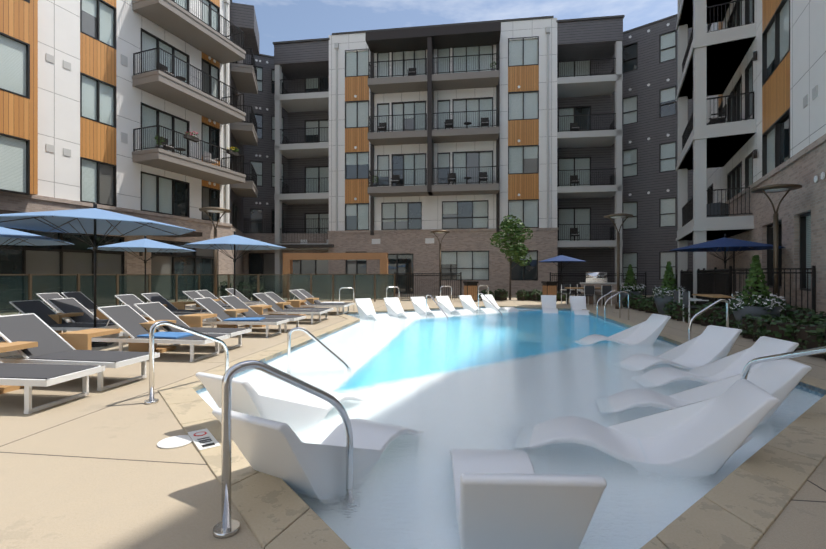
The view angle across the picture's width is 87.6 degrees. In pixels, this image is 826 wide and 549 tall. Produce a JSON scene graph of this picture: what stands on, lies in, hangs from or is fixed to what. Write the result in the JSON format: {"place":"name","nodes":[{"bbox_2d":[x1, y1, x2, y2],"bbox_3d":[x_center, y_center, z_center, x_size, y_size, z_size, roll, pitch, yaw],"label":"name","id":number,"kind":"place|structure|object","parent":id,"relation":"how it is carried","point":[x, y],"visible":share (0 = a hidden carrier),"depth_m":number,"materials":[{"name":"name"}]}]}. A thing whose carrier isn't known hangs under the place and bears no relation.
{"place":"outdoors","nodes":[
{"label":"outdoors","id":0,"kind":"place"},
{"bbox_2d":[0,293,825,548],"bbox_3d":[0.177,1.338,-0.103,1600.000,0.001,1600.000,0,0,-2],"label":"deck","id":1,"kind":"structure","parent":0,"point":[94,469],"depth_m":2.98,"materials":[{"name":"concrete"}]},
{"bbox_2d":[0,227,73,250],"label":"umbrella","id":2,"kind":"object","parent":1,"relation":"on","point":[8,236],"visible":0.98,"depth_m":9.30,"materials":[{"name":"blue fabric"}]},
{"bbox_2d":[0,203,195,346],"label":"umbrella","id":3,"kind":"object","parent":1,"relation":"on","point":[94,220],"visible":1,"depth_m":8.25,"materials":[{"name":"blue fabric"}]},
{"bbox_2d":[87,235,196,302],"bbox_3d":[-8.639,0.038,13.893,2.885,2.600,2.885,0,0,-2],"label":"umbrella","id":4,"kind":"object","parent":1,"relation":"on","point":[145,245],"visible":0.88,"depth_m":13.71,"materials":[{"name":"blue fabric"}]},
{"bbox_2d":[0,297,318,393],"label":"side tables","id":5,"kind":"object","parent":1,"relation":"on","point":[79,340],"visible":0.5,"depth_m":7.54,"materials":[{"name":"brown wood"}]},
{"bbox_2d":[0,288,353,413],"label":"sun loungers","id":6,"kind":"object","parent":1,"relation":"on","point":[53,358],"visible":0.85,"depth_m":7.07,"materials":[{"name":"grey fabric"}]},
{"bbox_2d":[0,274,394,315],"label":"glass fence","id":7,"kind":"object","parent":1,"relation":"on","point":[324,287],"visible":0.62,"depth_m":19.90,"materials":[{"name":"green glass"}]},
{"bbox_2d":[180,231,285,294],"bbox_3d":[-5.198,0.038,12.544,2.687,2.600,2.687,0,0,9],"label":"umbrella","id":8,"kind":"object","parent":1,"relation":"on","point":[234,242],"visible":0.85,"depth_m":12.50,"materials":[{"name":"blue fabric"}]},
{"bbox_2d":[283,253,387,297],"bbox_3d":[-4.456,0.053,24.721,6.061,2.570,0.500,0,0,5],"label":"pergola","id":9,"kind":"object","parent":1,"relation":"on","point":[288,258],"visible":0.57,"depth_m":24.50,"materials":[{"name":"brown wood"}]},
{"bbox_2d":[339,287,353,311],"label":"handrail","id":10,"kind":"object","parent":1,"relation":"on","point":[353,296],"visible":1,"depth_m":15.69,"materials":[{"name":"silver metal"}]},
{"bbox_2d":[386,287,399,308],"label":"handrail","id":11,"kind":"object","parent":1,"relation":"on","point":[393,287],"visible":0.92,"depth_m":16.66,"materials":[{"name":"silver metal"}]},
{"bbox_2d":[0,0,825,315],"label":"buildings","id":12,"kind":"structure","parent":1,"relation":"on","point":[80,102],"depth_m":27.06,"materials":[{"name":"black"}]},
{"bbox_2d":[154,61,728,240],"bbox_3d":[0.080,-7.877,22.483,24.582,11.430,12.520,0,0,-2],"label":"balcony furniture","id":13,"kind":"object","parent":12,"relation":"on","point":[711,207],"visible":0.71,"depth_m":23.29,"materials":[{"name":"black metal"}]},
{"bbox_2d":[133,0,753,242],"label":"balcony rails","id":14,"kind":"object","parent":12,"relation":"attached to","point":[687,212],"visible":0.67,"depth_m":26.08,"materials":[{"name":"black metal"}]},
{"bbox_2d":[440,286,451,302],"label":"handrail","id":15,"kind":"object","parent":1,"relation":"on","point":[451,291],"visible":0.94,"depth_m":18.00,"materials":[{"name":"silver metal"}]},
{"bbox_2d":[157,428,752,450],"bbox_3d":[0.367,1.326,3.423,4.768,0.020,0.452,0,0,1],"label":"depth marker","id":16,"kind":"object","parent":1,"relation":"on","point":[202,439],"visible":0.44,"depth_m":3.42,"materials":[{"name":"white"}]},
{"bbox_2d":[199,184,801,308],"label":"lamp posts","id":17,"kind":"object","parent":1,"relation":"on","point":[774,188],"visible":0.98,"depth_m":14.72,"materials":[{"name":"grey metal"}]},
{"bbox_2d":[194,306,825,395],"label":"tiles","id":18,"kind":"object","parent":1,"relation":"in","point":[797,385],"depth_m":8.58,"materials":[{"name":"tile"}]},
{"bbox_2d":[144,320,228,404],"bbox_3d":[-2.585,1.066,4.994,0.130,1.144,1.173,0,0,16],"label":"handrail","id":19,"kind":"object","parent":18,"relation":"on","point":[151,400],"visible":0.96,"depth_m":4.51,"materials":[{"name":"silver metal"}]},
{"bbox_2d":[196,372,361,429],"bbox_3d":[-1.169,1.239,4.313,0.598,0.799,1.785,0,0,30],"label":"chaise","id":20,"kind":"object","parent":18,"relation":"on","point":[301,409],"visible":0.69,"depth_m":3.73,"materials":[{"name":"white plastic"}]},
{"bbox_2d":[213,360,352,538],"bbox_3d":[-0.696,1.052,2.547,0.130,1.173,0.950,0,0,42],"label":"handrail","id":21,"kind":"object","parent":18,"relation":"on","point":[227,526],"visible":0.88,"depth_m":2.25,"materials":[{"name":"silver metal"}]},
{"bbox_2d":[212,408,417,498],"bbox_3d":[-0.559,1.239,3.310,0.598,0.799,1.785,0,0,30],"label":"chaise","id":22,"kind":"object","parent":18,"relation":"on","point":[288,456],"visible":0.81,"depth_m":2.73,"materials":[{"name":"white plastic"}]},
{"bbox_2d":[287,327,347,371],"bbox_3d":[-1.392,1.408,6.439,0.938,1.261,0.049,0,0,-19],"label":"handrail","id":23,"kind":"object","parent":18,"relation":"on","point":[327,349],"visible":0.69,"depth_m":6.33,"materials":[{"name":"silver metal"}]},
{"bbox_2d":[355,298,389,318],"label":"chaise","id":24,"kind":"object","parent":18,"relation":"on","point":[365,307],"visible":0.73,"depth_m":14.80,"materials":[{"name":"white plastic"}]},
{"bbox_2d":[383,297,419,316],"bbox_3d":[-0.369,1.239,14.966,0.597,0.799,1.785,0,0,-30],"label":"chaise","id":25,"kind":"object","parent":18,"relation":"on","point":[393,306],"visible":0.71,"depth_m":15.35,"materials":[{"name":"white plastic"}]},
{"bbox_2d":[410,297,446,315],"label":"chaise","id":26,"kind":"object","parent":18,"relation":"on","point":[419,304],"visible":0.75,"depth_m":15.91,"materials":[{"name":"white plastic"}]},
{"bbox_2d":[426,294,447,318],"bbox_3d":[0.790,1.309,14.337,0.040,1.258,1.340,0,0,-30],"label":"handrail","id":27,"kind":"object","parent":18,"relation":"on","point":[436,303],"visible":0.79,"depth_m":14.56,"materials":[{"name":"silver metal"}]},
{"bbox_2d":[435,296,472,313],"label":"chaise","id":28,"kind":"object","parent":18,"relation":"on","point":[444,303],"visible":0.67,"depth_m":16.47,"materials":[{"name":"white plastic"}]},
{"bbox_2d":[459,295,495,312],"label":"chaise","id":29,"kind":"object","parent":18,"relation":"on","point":[467,302],"visible":0.58,"depth_m":17.06,"materials":[{"name":"white plastic"}]},
{"bbox_2d":[478,293,501,314],"bbox_3d":[2.773,1.309,15.503,0.040,1.258,1.340,0,0,-30],"label":"handrail","id":30,"kind":"object","parent":18,"relation":"on","point":[488,300],"visible":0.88,"depth_m":15.70,"materials":[{"name":"silver metal"}]},
{"bbox_2d":[158,305,825,548],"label":"pool coping","id":31,"kind":"object","parent":18,"relation":"on","point":[744,504],"visible":0.75,"depth_m":2.66,"materials":[{"name":"beige concrete"}]},
{"bbox_2d":[480,294,517,310],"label":"chaise","id":32,"kind":"object","parent":18,"relation":"on","point":[487,303],"visible":0.52,"depth_m":17.57,"materials":[{"name":"white plastic"}]},
{"bbox_2d":[197,308,822,548],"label":"pool water","id":33,"kind":"structure","parent":18,"relation":"in","point":[443,386],"depth_m":4.54,"materials":[{"name":"blue liquid"}]},
{"bbox_2d":[450,449,606,548],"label":"chaise","id":34,"kind":"object","parent":18,"relation":"on","point":[507,499],"visible":0.94,"depth_m":1.91,"materials":[{"name":"white plastic"}]},
{"bbox_2d":[541,295,557,312],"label":"chaise","id":35,"kind":"object","parent":18,"relation":"on","point":[548,302],"visible":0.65,"depth_m":17.19,"materials":[{"name":"white plastic"}]},
{"bbox_2d":[569,296,589,313],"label":"chaise","id":36,"kind":"object","parent":18,"relation":"on","point":[577,304],"visible":0.67,"depth_m":16.52,"materials":[{"name":"white plastic"}]},
{"bbox_2d":[579,313,670,343],"bbox_3d":[4.332,1.239,8.991,1.785,0.799,0.597,0,0,-1],"label":"chaise","id":37,"kind":"object","parent":18,"relation":"on","point":[649,329],"visible":0.65,"depth_m":8.95,"materials":[{"name":"white plastic"}]},
{"bbox_2d":[529,379,779,472],"bbox_3d":[1.760,1.239,3.508,1.785,0.799,0.597,0,0,21],"label":"chaise","id":38,"kind":"object","parent":18,"relation":"on","point":[710,435],"visible":0.67,"depth_m":3.38,"materials":[{"name":"white plastic"}]},
{"bbox_2d":[621,325,741,368],"bbox_3d":[4.132,1.239,6.774,1.785,0.799,0.597,0,0,-8],"label":"chaise","id":39,"kind":"object","parent":18,"relation":"on","point":[710,343],"visible":0.67,"depth_m":6.79,"materials":[{"name":"white plastic"}]},
{"bbox_2d":[688,299,728,340],"bbox_3d":[5.501,1.046,8.007,0.730,1.184,0.048,0,0,3],"label":"handrail","id":40,"kind":"object","parent":18,"relation":"on","point":[704,310],"visible":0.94,"depth_m":7.99,"materials":[{"name":"silver metal"}]},
{"bbox_2d":[607,359,811,423],"bbox_3d":[2.890,1.239,4.483,1.785,0.799,0.597,0,0,17],"label":"chaise","id":41,"kind":"object","parent":18,"relation":"on","point":[780,379],"visible":0.44,"depth_m":4.43,"materials":[{"name":"white plastic"}]},
{"bbox_2d":[640,336,798,385],"bbox_3d":[3.896,1.239,5.670,1.785,0.799,0.598,0,0,5],"label":"chaise","id":42,"kind":"object","parent":18,"relation":"on","point":[734,364],"visible":0.58,"depth_m":5.75,"materials":[{"name":"white plastic"}]},
{"bbox_2d":[741,346,825,378],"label":"handrail","id":43,"kind":"object","parent":18,"relation":"on","point":[749,365],"visible":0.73,"depth_m":3.55,"materials":[{"name":"silver metal"}]},
{"bbox_2d":[463,281,557,301],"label":"trash bins","id":44,"kind":"object","parent":1,"relation":"on","point":[548,287],"visible":0.67,"depth_m":21.11,"materials":[{"name":"brown wood"}]},
{"bbox_2d":[490,215,532,299],"bbox_3d":[5.149,-0.919,22.773,2.246,4.516,2.311,0,0,12],"label":"tree","id":45,"kind":"object","parent":1,"relation":"on","point":[516,252],"visible":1,"depth_m":22.42,"materials":[{"name":"green plant"}]},
{"bbox_2d":[217,281,825,360],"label":"hedges","id":46,"kind":"object","parent":1,"relation":"on","point":[804,328],"visible":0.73,"depth_m":9.45,"materials":[{"name":"green plant"}]},
{"bbox_2d":[539,253,585,283],"bbox_3d":[8.087,0.088,23.440,2.410,2.500,2.410,0,0,15],"label":"umbrella","id":47,"kind":"object","parent":1,"relation":"on","point":[561,258],"visible":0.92,"depth_m":23.09,"materials":[{"name":"blue fabric"}]},
{"bbox_2d":[580,272,623,303],"bbox_3d":[8.896,0.603,19.762,2.300,1.470,0.900,0,0,20],"label":"outdoor grill","id":48,"kind":"object","parent":1,"relation":"on","point":[597,279],"visible":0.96,"depth_m":19.57,"materials":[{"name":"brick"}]},
{"bbox_2d":[394,266,815,311],"bbox_3d":[8.665,0.558,20.006,11.968,1.560,15.445,0,0,-43],"label":"picket fence","id":49,"kind":"object","parent":1,"relation":"on","point":[715,280],"visible":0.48,"depth_m":14.16,"materials":[{"name":"grey metal"}]},
{"bbox_2d":[597,290,620,320],"bbox_3d":[5.989,1.212,13.174,0.740,1.453,0.040,0,0,-2],"label":"handrail","id":50,"kind":"object","parent":1,"relation":"on","point":[619,303],"visible":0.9,"depth_m":13.17,"materials":[{"name":"silver metal"}]},
{"bbox_2d":[604,291,628,322],"bbox_3d":[6.003,1.212,12.674,0.740,1.453,0.040,0,0,-2],"label":"handrail","id":51,"kind":"object","parent":1,"relation":"on","point":[612,297],"visible":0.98,"depth_m":12.66,"materials":[{"name":"silver metal"}]},
{"bbox_2d":[561,284,771,323],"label":"dining sets","id":52,"kind":"object","parent":1,"relation":"on","point":[588,291],"visible":0.6,"depth_m":18.01,"materials":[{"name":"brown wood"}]},
{"bbox_2d":[620,255,786,329],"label":"potted plants","id":53,"kind":"object","parent":1,"relation":"on","point":[756,304],"visible":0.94,"depth_m":9.43,"materials":[{"name":"grey"}]},
{"bbox_2d":[670,234,784,268],"bbox_3d":[9.781,0.038,13.486,2.872,2.600,2.872,0,0,-2],"label":"umbrella","id":54,"kind":"object","parent":1,"relation":"on","point":[724,244],"visible":0.83,"depth_m":13.30,"materials":[{"name":"blue fabric"}]},
{"bbox_2d":[232,0,677,55],"label":"sky","id":55,"kind":"structure","parent":0,"point":[277,20],"materials":[{"name":"blue"}]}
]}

